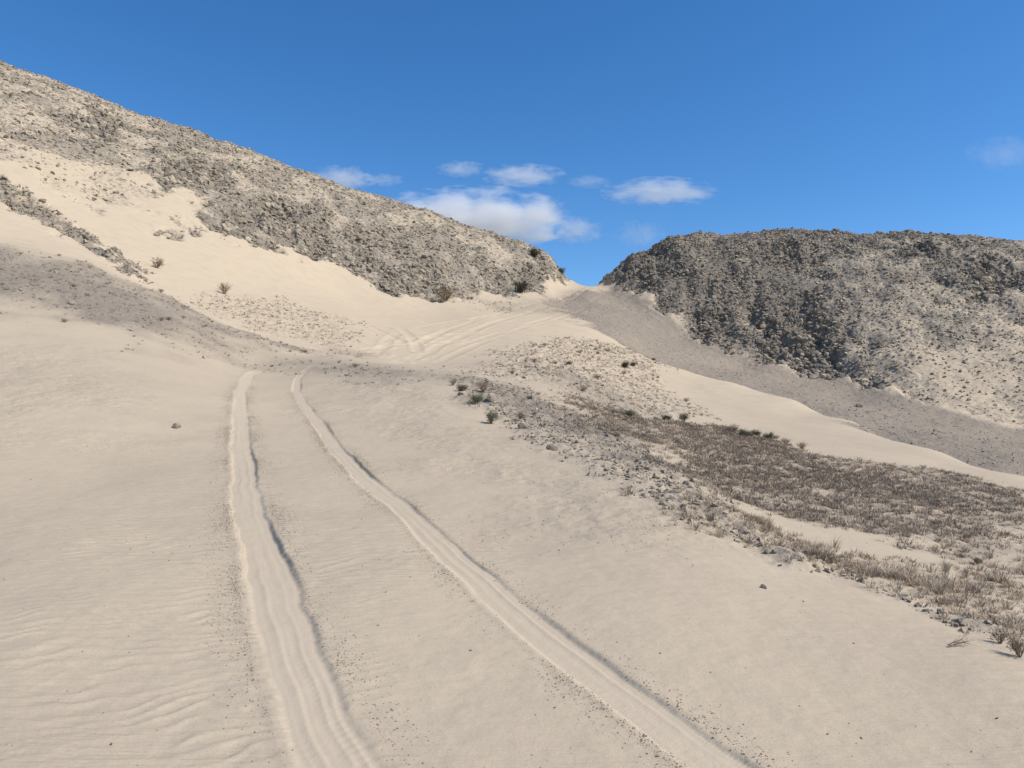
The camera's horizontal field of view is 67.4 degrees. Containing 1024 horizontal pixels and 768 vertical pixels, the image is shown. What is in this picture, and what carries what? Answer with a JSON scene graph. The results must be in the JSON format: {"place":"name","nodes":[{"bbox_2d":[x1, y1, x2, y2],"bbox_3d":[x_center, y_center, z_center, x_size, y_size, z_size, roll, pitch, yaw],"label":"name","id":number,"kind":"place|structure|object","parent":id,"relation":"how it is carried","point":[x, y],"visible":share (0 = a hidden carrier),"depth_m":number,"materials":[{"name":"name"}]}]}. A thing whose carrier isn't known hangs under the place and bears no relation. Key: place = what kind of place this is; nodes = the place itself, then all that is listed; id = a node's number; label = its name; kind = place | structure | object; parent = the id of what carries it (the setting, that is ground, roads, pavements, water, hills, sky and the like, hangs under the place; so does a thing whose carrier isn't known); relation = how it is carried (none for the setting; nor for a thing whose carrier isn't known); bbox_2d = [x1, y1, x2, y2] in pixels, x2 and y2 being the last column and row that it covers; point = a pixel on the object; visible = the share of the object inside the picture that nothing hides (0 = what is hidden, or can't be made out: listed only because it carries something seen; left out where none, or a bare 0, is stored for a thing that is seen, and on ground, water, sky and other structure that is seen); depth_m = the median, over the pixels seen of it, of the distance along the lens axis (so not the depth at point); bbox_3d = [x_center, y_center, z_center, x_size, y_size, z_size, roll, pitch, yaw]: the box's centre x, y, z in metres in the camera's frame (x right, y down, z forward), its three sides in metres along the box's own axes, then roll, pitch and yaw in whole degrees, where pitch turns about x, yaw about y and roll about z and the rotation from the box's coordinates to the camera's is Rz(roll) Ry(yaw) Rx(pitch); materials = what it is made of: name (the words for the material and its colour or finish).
{"place":"outdoors","nodes":[
{"label":"outdoors","id":0,"kind":"place"},
{"bbox_2d":[0,61,569,302],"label":"hill","id":1,"kind":"structure","parent":0,"point":[70,172],"depth_m":77.38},
{"bbox_2d":[0,174,155,283],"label":"rubble","id":2,"kind":"object","parent":1,"relation":"on","point":[80,234],"visible":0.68,"depth_m":47.72,"materials":[{"name":"stone"}]},
{"bbox_2d":[90,124,98,128],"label":"boulder","id":3,"kind":"object","parent":1,"relation":"on","point":[94,126],"visible":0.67,"depth_m":75.99,"materials":[{"name":"stone"}]},
{"bbox_2d":[151,173,160,178],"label":"boulder","id":4,"kind":"object","parent":1,"relation":"on","point":[158,176],"visible":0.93,"depth_m":68.47,"materials":[{"name":"stone"}]},
{"bbox_2d":[168,170,176,174],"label":"boulder","id":5,"kind":"object","parent":1,"relation":"on","point":[174,172],"visible":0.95,"depth_m":70.92,"materials":[{"name":"stone"}]},
{"bbox_2d":[195,177,202,184],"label":"boulder","id":6,"kind":"object","parent":1,"relation":"on","point":[199,179],"visible":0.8,"depth_m":72.67,"materials":[{"name":"stone"}]},
{"bbox_2d":[200,176,208,180],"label":"boulder","id":7,"kind":"object","parent":1,"relation":"on","point":[204,178],"visible":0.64,"depth_m":73.90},
{"bbox_2d":[223,227,231,231],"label":"boulder","id":8,"kind":"object","parent":1,"relation":"on","point":[226,229],"visible":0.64,"depth_m":64.52,"materials":[{"name":"stone"}]},
{"bbox_2d":[230,229,236,234],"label":"boulder","id":9,"kind":"object","parent":1,"relation":"on","point":[233,231],"visible":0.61,"depth_m":64.00,"materials":[{"name":"stone"}]},
{"bbox_2d":[0,59,571,301],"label":"rubble","id":10,"kind":"object","parent":1,"relation":"on","point":[274,227],"visible":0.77,"depth_m":79.57,"materials":[{"name":"stone"}]},
{"bbox_2d":[388,270,395,275],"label":"boulder","id":11,"kind":"object","parent":1,"relation":"on","point":[391,272],"visible":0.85,"depth_m":75.01,"materials":[{"name":"stone"}]},
{"bbox_2d":[430,284,458,300],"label":"shrub","id":12,"kind":"object","parent":1,"relation":"on","point":[448,295],"visible":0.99,"depth_m":73.60,"materials":[{"name":"plant"}]},
{"bbox_2d":[529,246,540,257],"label":"shrub","id":13,"kind":"object","parent":1,"relation":"on","point":[534,252],"visible":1,"depth_m":96.28,"materials":[{"name":"green plant"}]},
{"bbox_2d":[0,160,1023,767],"bbox_3d":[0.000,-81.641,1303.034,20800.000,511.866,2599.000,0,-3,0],"label":"ground","id":14,"kind":"structure","parent":0,"point":[798,664],"depth_m":6.98,"materials":[{"name":"sand"}]},
{"bbox_2d":[153,256,163,267],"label":"shrub","id":15,"kind":"object","parent":14,"relation":"on","point":[158,263],"visible":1,"depth_m":46.29,"materials":[{"name":"plant"}]},
{"bbox_2d":[172,422,180,428],"bbox_3d":[-6.247,0.787,14.312,0.166,0.138,0.198,-29,21,-38],"label":"stone","id":16,"kind":"object","parent":14,"relation":"on","point":[177,425],"visible":0.95,"depth_m":14.26,"materials":[{"name":"stone"}]},
{"bbox_2d":[217,282,232,293],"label":"shrub","id":17,"kind":"object","parent":14,"relation":"on","point":[223,290],"visible":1,"depth_m":46.35,"materials":[{"name":"plant"}]},
{"bbox_2d":[229,367,384,767],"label":"track","id":18,"kind":"structure","parent":14,"relation":"on","point":[321,731],"depth_m":4.58,"materials":[{"name":"sand"}]},
{"bbox_2d":[0,245,720,418],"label":"weeds","id":19,"kind":"object","parent":14,"relation":"on","point":[600,346],"visible":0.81,"depth_m":32.43,"materials":[{"name":"plant"}]},
{"bbox_2d":[457,384,468,390],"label":"shrub","id":20,"kind":"object","parent":14,"relation":"on","point":[461,387],"visible":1,"depth_m":22.04,"materials":[{"name":"green plant"}]},
{"bbox_2d":[468,394,483,404],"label":"shrub","id":21,"kind":"object","parent":14,"relation":"on","point":[475,397],"visible":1,"depth_m":19.61,"materials":[{"name":"green plant"}]},
{"bbox_2d":[475,380,489,391],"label":"shrub","id":22,"kind":"object","parent":14,"relation":"on","point":[482,385],"visible":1,"depth_m":21.75,"materials":[{"name":"plant"}]},
{"bbox_2d":[487,393,495,401],"bbox_3d":[-0.546,0.380,20.511,0.236,0.239,0.358,-38,-22,23],"label":"stone","id":23,"kind":"object","parent":14,"relation":"on","point":[491,397],"visible":0.9,"depth_m":20.41,"materials":[{"name":"stone"}]},
{"bbox_2d":[485,409,499,423],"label":"shrub","id":24,"kind":"object","parent":14,"relation":"on","point":[490,416],"visible":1,"depth_m":16.60,"materials":[{"name":"green plant"}]},
{"bbox_2d":[194,363,792,767],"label":"clods","id":25,"kind":"object","parent":14,"relation":"on","point":[341,662],"visible":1,"depth_m":5.29,"materials":[{"name":"sand"}]},
{"bbox_2d":[0,248,1023,472],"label":"gravel","id":26,"kind":"structure","parent":14,"relation":"on","point":[525,392],"depth_m":43.95,"materials":[{"name":"gravel"}]},
{"bbox_2d":[0,321,1023,767],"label":"pebbles","id":27,"kind":"object","parent":14,"relation":"on","point":[444,477],"visible":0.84,"depth_m":8.29,"materials":[{"name":"stone"}]},
{"bbox_2d":[513,410,527,418],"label":"shrub","id":28,"kind":"object","parent":14,"relation":"on","point":[520,414],"visible":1,"depth_m":17.15,"materials":[{"name":"plant"}]},
{"bbox_2d":[511,279,531,292],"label":"shrub","id":29,"kind":"object","parent":14,"relation":"on","point":[520,288],"visible":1,"depth_m":84.10,"materials":[{"name":"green plant"}]},
{"bbox_2d":[518,422,529,428],"bbox_3d":[0.245,0.894,16.123,0.296,0.191,0.222,9,15,-38],"label":"stone","id":30,"kind":"object","parent":14,"relation":"on","point":[523,425],"visible":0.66,"depth_m":16.03,"materials":[{"name":"stone"}]},
{"bbox_2d":[291,366,758,767],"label":"track","id":31,"kind":"structure","parent":14,"relation":"on","point":[667,729],"depth_m":4.50,"materials":[{"name":"sand"}]},
{"bbox_2d":[546,444,557,450],"bbox_3d":[0.645,1.050,12.435,0.202,0.175,0.140,11,26,-1],"label":"stone","id":32,"kind":"object","parent":14,"relation":"on","point":[552,447],"visible":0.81,"depth_m":12.39,"materials":[{"name":"stone"}]},
{"bbox_2d":[443,336,721,420],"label":"gravel","id":33,"kind":"structure","parent":14,"relation":"on","point":[632,383],"depth_m":35.45,"materials":[{"name":"gravel"}]},
{"bbox_2d":[621,360,630,367],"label":"shrub","id":34,"kind":"object","parent":14,"relation":"on","point":[623,365],"visible":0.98,"depth_m":44.67,"materials":[{"name":"green plant"}]},
{"bbox_2d":[623,408,637,416],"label":"shrub","id":35,"kind":"object","parent":14,"relation":"on","point":[630,413],"visible":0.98,"depth_m":22.98,"materials":[{"name":"green plant"}]},
{"bbox_2d":[660,500,667,505],"bbox_3d":[1.633,1.290,8.241,0.072,0.078,0.108,-35,-42,30],"label":"stone","id":36,"kind":"object","parent":14,"relation":"on","point":[662,503],"visible":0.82,"depth_m":8.21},
{"bbox_2d":[661,413,671,420],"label":"shrub","id":37,"kind":"object","parent":14,"relation":"on","point":[664,416],"visible":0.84,"depth_m":25.07,"materials":[{"name":"green plant"}]},
{"bbox_2d":[673,507,687,514],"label":"grass tuft","id":38,"kind":"object","parent":14,"relation":"on","point":[680,511],"visible":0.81,"depth_m":7.79,"materials":[{"name":"plant"}]},
{"bbox_2d":[679,411,689,420],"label":"shrub","id":39,"kind":"object","parent":14,"relation":"on","point":[683,416],"visible":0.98,"depth_m":26.06,"materials":[{"name":"green plant"}]},
{"bbox_2d":[678,490,694,500],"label":"grass tuft","id":40,"kind":"object","parent":14,"relation":"on","point":[686,498],"visible":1,"depth_m":8.53,"materials":[{"name":"plant"}]},
{"bbox_2d":[686,519,703,531],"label":"grass tuft","id":41,"kind":"object","parent":14,"relation":"on","point":[695,526],"visible":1,"depth_m":7.20,"materials":[{"name":"plant"}]},
{"bbox_2d":[702,507,717,521],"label":"grass tuft","id":42,"kind":"object","parent":14,"relation":"on","point":[712,518],"visible":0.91,"depth_m":7.86,"materials":[{"name":"plant"}]},
{"bbox_2d":[707,524,728,537],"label":"grass tuft","id":43,"kind":"object","parent":14,"relation":"on","point":[719,533],"visible":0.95,"depth_m":7.22,"materials":[{"name":"plant"}]},
{"bbox_2d":[726,424,739,431],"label":"shrub","id":44,"kind":"object","parent":14,"relation":"on","point":[729,428],"visible":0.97,"depth_m":25.22,"materials":[{"name":"plant"}]},
{"bbox_2d":[737,428,750,435],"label":"shrub","id":45,"kind":"object","parent":14,"relation":"on","point":[744,433],"visible":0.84,"depth_m":24.40,"materials":[{"name":"green plant"}]},
{"bbox_2d":[740,530,757,542],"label":"grass tuft","id":46,"kind":"object","parent":14,"relation":"on","point":[749,541],"visible":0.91,"depth_m":7.19,"materials":[{"name":"plant"}]},
{"bbox_2d":[749,428,760,436],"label":"shrub","id":47,"kind":"object","parent":14,"relation":"on","point":[757,433],"visible":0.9,"depth_m":24.67,"materials":[{"name":"green plant"}]},
{"bbox_2d":[754,512,769,524],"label":"grass tuft","id":48,"kind":"object","parent":14,"relation":"on","point":[762,520],"visible":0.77,"depth_m":8.33,"materials":[{"name":"plant"}]},
{"bbox_2d":[754,516,779,524],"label":"grass tuft","id":49,"kind":"object","parent":14,"relation":"on","point":[768,521],"visible":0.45,"depth_m":8.63,"materials":[{"name":"plant"}]},
{"bbox_2d":[514,386,1023,574],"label":"weeds","id":50,"kind":"object","parent":14,"relation":"on","point":[768,474],"visible":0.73,"depth_m":15.35,"materials":[{"name":"plant"}]},
{"bbox_2d":[763,431,779,439],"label":"shrub","id":51,"kind":"object","parent":14,"relation":"on","point":[770,435],"visible":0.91,"depth_m":24.84,"materials":[{"name":"green plant"}]},
{"bbox_2d":[775,537,785,545],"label":"grass tuft","id":52,"kind":"object","parent":14,"relation":"on","point":[778,543],"visible":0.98,"depth_m":6.98,"materials":[{"name":"plant"}]},
{"bbox_2d":[778,538,807,550],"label":"grass tuft","id":53,"kind":"object","parent":14,"relation":"on","point":[798,544],"visible":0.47,"depth_m":7.26,"materials":[{"name":"plant"}]},
{"bbox_2d":[806,536,821,554],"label":"grass tuft","id":54,"kind":"object","parent":14,"relation":"on","point":[813,551],"visible":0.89,"depth_m":6.77,"materials":[{"name":"plant"}]},
{"bbox_2d":[809,542,827,555],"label":"grass tuft","id":55,"kind":"object","parent":14,"relation":"on","point":[817,550],"visible":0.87,"depth_m":6.77,"materials":[{"name":"plant"}]},
{"bbox_2d":[617,484,1023,652],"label":"weeds","id":56,"kind":"object","parent":14,"relation":"on","point":[960,611],"visible":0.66,"depth_m":7.25,"materials":[{"name":"beige plant"}]},
{"bbox_2d":[809,540,842,560],"bbox_3d":[2.783,1.485,6.828,0.344,0.157,0.285,2,-4,-37],"label":"grass tuft","id":57,"kind":"object","parent":14,"relation":"on","point":[825,553],"visible":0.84,"depth_m":6.81,"materials":[{"name":"plant"}]},
{"bbox_2d":[822,549,834,562],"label":"grass tuft","id":58,"kind":"object","parent":14,"relation":"on","point":[830,558],"visible":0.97,"depth_m":6.76,"materials":[{"name":"plant"}]},
{"bbox_2d":[824,535,840,546],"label":"grass tuft","id":59,"kind":"object","parent":14,"relation":"on","point":[833,544],"visible":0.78,"depth_m":8.43,"materials":[{"name":"plant"}]},
{"bbox_2d":[840,559,859,572],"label":"grass tuft","id":60,"kind":"object","parent":14,"relation":"on","point":[848,567],"visible":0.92,"depth_m":6.66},
{"bbox_2d":[857,562,875,574],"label":"grass tuft","id":61,"kind":"object","parent":14,"relation":"on","point":[868,571],"visible":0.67,"depth_m":6.73,"materials":[{"name":"plant"}]},
{"bbox_2d":[859,575,878,588],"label":"grass tuft","id":62,"kind":"object","parent":14,"relation":"on","point":[870,583],"visible":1,"depth_m":6.05,"materials":[{"name":"plant"}]},
{"bbox_2d":[863,562,882,576],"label":"grass tuft","id":63,"kind":"object","parent":14,"relation":"on","point":[875,570],"visible":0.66,"depth_m":6.96,"materials":[{"name":"plant"}]},
{"bbox_2d":[861,561,892,577],"bbox_3d":[3.220,1.654,6.835,0.207,0.138,0.358,5,10,-38],"label":"grass tuft","id":64,"kind":"object","parent":14,"relation":"on","point":[874,571],"visible":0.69,"depth_m":6.83,"materials":[{"name":"plant"}]},
{"bbox_2d":[876,562,906,577],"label":"grass tuft","id":65,"kind":"object","parent":14,"relation":"on","point":[890,569],"visible":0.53,"depth_m":6.98,"materials":[{"name":"plant"}]},
{"bbox_2d":[880,562,904,578],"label":"grass tuft","id":66,"kind":"object","parent":14,"relation":"on","point":[891,572],"visible":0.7,"depth_m":6.87,"materials":[{"name":"plant"}]},
{"bbox_2d":[884,562,919,580],"bbox_3d":[3.445,1.677,6.791,0.280,0.150,0.289,0,-3,-6],"label":"grass tuft","id":67,"kind":"object","parent":14,"relation":"on","point":[904,579],"visible":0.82,"depth_m":6.79,"materials":[{"name":"plant"}]},
{"bbox_2d":[891,558,915,570],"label":"grass tuft","id":68,"kind":"object","parent":14,"relation":"on","point":[902,564],"visible":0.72,"depth_m":7.61,"materials":[{"name":"plant"}]},
{"bbox_2d":[899,567,922,580],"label":"grass tuft","id":69,"kind":"object","parent":14,"relation":"on","point":[908,574],"visible":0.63,"depth_m":6.87,"materials":[{"name":"plant"}]},
{"bbox_2d":[901,571,928,586],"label":"grass tuft","id":70,"kind":"object","parent":14,"relation":"on","point":[912,583],"visible":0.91,"depth_m":6.66,"materials":[{"name":"plant"}]},
{"bbox_2d":[906,565,929,579],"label":"grass tuft","id":71,"kind":"object","parent":14,"relation":"on","point":[915,573],"visible":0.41,"depth_m":6.95,"materials":[{"name":"plant"}]},
{"bbox_2d":[914,568,932,581],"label":"grass tuft","id":72,"kind":"object","parent":14,"relation":"on","point":[923,576],"visible":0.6,"depth_m":7.10,"materials":[{"name":"plant"}]},
{"bbox_2d":[909,574,940,587],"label":"grass tuft","id":73,"kind":"object","parent":14,"relation":"on","point":[926,580],"visible":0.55,"depth_m":6.74,"materials":[{"name":"plant"}]},
{"bbox_2d":[921,582,937,591],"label":"grass tuft","id":74,"kind":"object","parent":14,"relation":"on","point":[929,586],"visible":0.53,"depth_m":6.55,"materials":[{"name":"plant"}]},
{"bbox_2d":[919,561,940,572],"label":"grass tuft","id":75,"kind":"object","parent":14,"relation":"on","point":[931,570],"visible":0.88,"depth_m":7.85,"materials":[{"name":"plant"}]},
{"bbox_2d":[923,578,953,594],"bbox_3d":[3.530,1.682,6.372,0.274,0.144,0.231,0,4,14],"label":"grass tuft","id":76,"kind":"object","parent":14,"relation":"on","point":[943,588],"visible":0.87,"depth_m":6.39,"materials":[{"name":"plant"}]},
{"bbox_2d":[931,574,948,587],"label":"grass tuft","id":77,"kind":"object","parent":14,"relation":"on","point":[940,582],"visible":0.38,"depth_m":6.86,"materials":[{"name":"plant"}]},
{"bbox_2d":[927,589,957,603],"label":"grass tuft","id":78,"kind":"object","parent":14,"relation":"on","point":[944,599],"visible":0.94,"depth_m":5.96,"materials":[{"name":"plant"}]},
{"bbox_2d":[939,570,946,579],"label":"grass tuft","id":79,"kind":"object","parent":14,"relation":"on","point":[944,575],"visible":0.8,"depth_m":7.47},
{"bbox_2d":[933,558,955,572],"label":"grass tuft","id":80,"kind":"object","parent":14,"relation":"on","point":[948,571],"visible":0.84,"depth_m":8.15,"materials":[{"name":"plant"}]},
{"bbox_2d":[936,581,954,591],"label":"grass tuft","id":81,"kind":"object","parent":14,"relation":"on","point":[949,589],"visible":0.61,"depth_m":6.63,"materials":[{"name":"plant"}]},
{"bbox_2d":[940,570,964,589],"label":"grass tuft","id":82,"kind":"object","parent":14,"relation":"on","point":[952,581],"visible":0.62,"depth_m":6.95,"materials":[{"name":"plant"}]},
{"bbox_2d":[944,591,971,606],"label":"grass tuft","id":83,"kind":"object","parent":14,"relation":"on","point":[955,603],"visible":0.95,"depth_m":5.94,"materials":[{"name":"plant"}]},
{"bbox_2d":[946,582,973,592],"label":"grass tuft","id":84,"kind":"object","parent":14,"relation":"on","point":[958,587],"visible":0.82,"depth_m":6.73,"materials":[{"name":"plant"}]},
{"bbox_2d":[947,630,974,646],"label":"dead branch","id":85,"kind":"object","parent":14,"relation":"on","point":[956,642],"visible":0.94,"depth_m":4.55,"materials":[{"name":"wood"}]},
{"bbox_2d":[956,574,970,582],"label":"grass tuft","id":86,"kind":"object","parent":14,"relation":"on","point":[962,578],"visible":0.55,"depth_m":7.58,"materials":[{"name":"plant"}]},
{"bbox_2d":[950,578,982,595],"bbox_3d":[3.928,1.758,6.653,0.288,0.141,0.332,-2,0,42],"label":"grass tuft","id":87,"kind":"object","parent":14,"relation":"on","point":[965,589],"visible":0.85,"depth_m":6.67,"materials":[{"name":"plant"}]},
{"bbox_2d":[960,577,989,593],"bbox_3d":[4.090,1.792,6.796,0.314,0.127,0.186,-2,0,29],"label":"grass tuft","id":88,"kind":"object","parent":14,"relation":"on","point":[973,587],"visible":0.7,"depth_m":6.77,"materials":[{"name":"plant"}]},
{"bbox_2d":[972,556,981,563],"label":"shrub","id":89,"kind":"object","parent":14,"relation":"on","point":[976,560],"visible":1,"depth_m":9.12,"materials":[{"name":"plant"}]},
{"bbox_2d":[979,571,998,581],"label":"grass tuft","id":90,"kind":"object","parent":14,"relation":"on","point":[987,578],"visible":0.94,"depth_m":8.03,"materials":[{"name":"plant"}]},
{"bbox_2d":[987,601,1002,614],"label":"grass tuft","id":91,"kind":"object","parent":14,"relation":"on","point":[994,610],"visible":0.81,"depth_m":5.97,"materials":[{"name":"plant"}]},
{"bbox_2d":[989,566,1002,574],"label":"grass tuft","id":92,"kind":"object","parent":14,"relation":"on","point":[995,570],"visible":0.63,"depth_m":8.84,"materials":[{"name":"plant"}]},
{"bbox_2d":[987,623,1011,643],"bbox_3d":[2.981,1.529,4.694,0.146,0.129,0.140,-1,-3,17],"label":"shrub","id":93,"kind":"object","parent":14,"relation":"on","point":[1001,639],"visible":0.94,"depth_m":4.70,"materials":[{"name":"plant"}]},
{"bbox_2d":[986,565,1015,583],"bbox_3d":[5.093,2.008,7.996,0.351,0.154,0.340,1,4,13],"label":"grass tuft","id":94,"kind":"object","parent":14,"relation":"on","point":[999,578],"visible":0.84,"depth_m":8.02,"materials":[{"name":"plant"}]},
{"bbox_2d":[998,595,1016,609],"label":"grass tuft","id":95,"kind":"object","parent":14,"relation":"on","point":[1003,604],"visible":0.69,"depth_m":6.23,"materials":[{"name":"plant"}]},
{"bbox_2d":[1005,629,1023,657],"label":"shrub","id":96,"kind":"object","parent":14,"relation":"on","point":[1015,644],"visible":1,"depth_m":4.42,"materials":[{"name":"plant"}]},
{"bbox_2d":[0,0,1023,286],"label":"sky","id":97,"kind":"structure","parent":0,"point":[590,134],"materials":[{"name":"blue"}]},
{"bbox_2d":[452,375,999,639],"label":"gravel","id":98,"kind":"structure","parent":0,"point":[954,622],"depth_m":10.69,"materials":[{"name":"gravel"}]},
{"bbox_2d":[601,228,1023,426],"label":"hill","id":99,"kind":"structure","parent":0,"point":[977,398],"depth_m":79.59,"materials":[{"name":"stone"}]},
{"bbox_2d":[800,337,807,342],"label":"boulder","id":100,"kind":"object","parent":99,"relation":"on","point":[805,339],"visible":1,"depth_m":78.61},
{"bbox_2d":[598,227,1023,426],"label":"rubble","id":101,"kind":"object","parent":99,"relation":"on","point":[841,233],"visible":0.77,"depth_m":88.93,"materials":[{"name":"stone"}]},
{"bbox_2d":[659,370,1023,480],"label":"dune","id":102,"kind":"structure","parent":0,"point":[785,417],"depth_m":30.53,"materials":[{"name":"sand"}]},
{"bbox_2d":[796,442,811,448],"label":"shrub","id":103,"kind":"object","parent":102,"relation":"on","point":[801,445],"visible":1,"depth_m":22.94,"materials":[{"name":"plant"}]}
]}

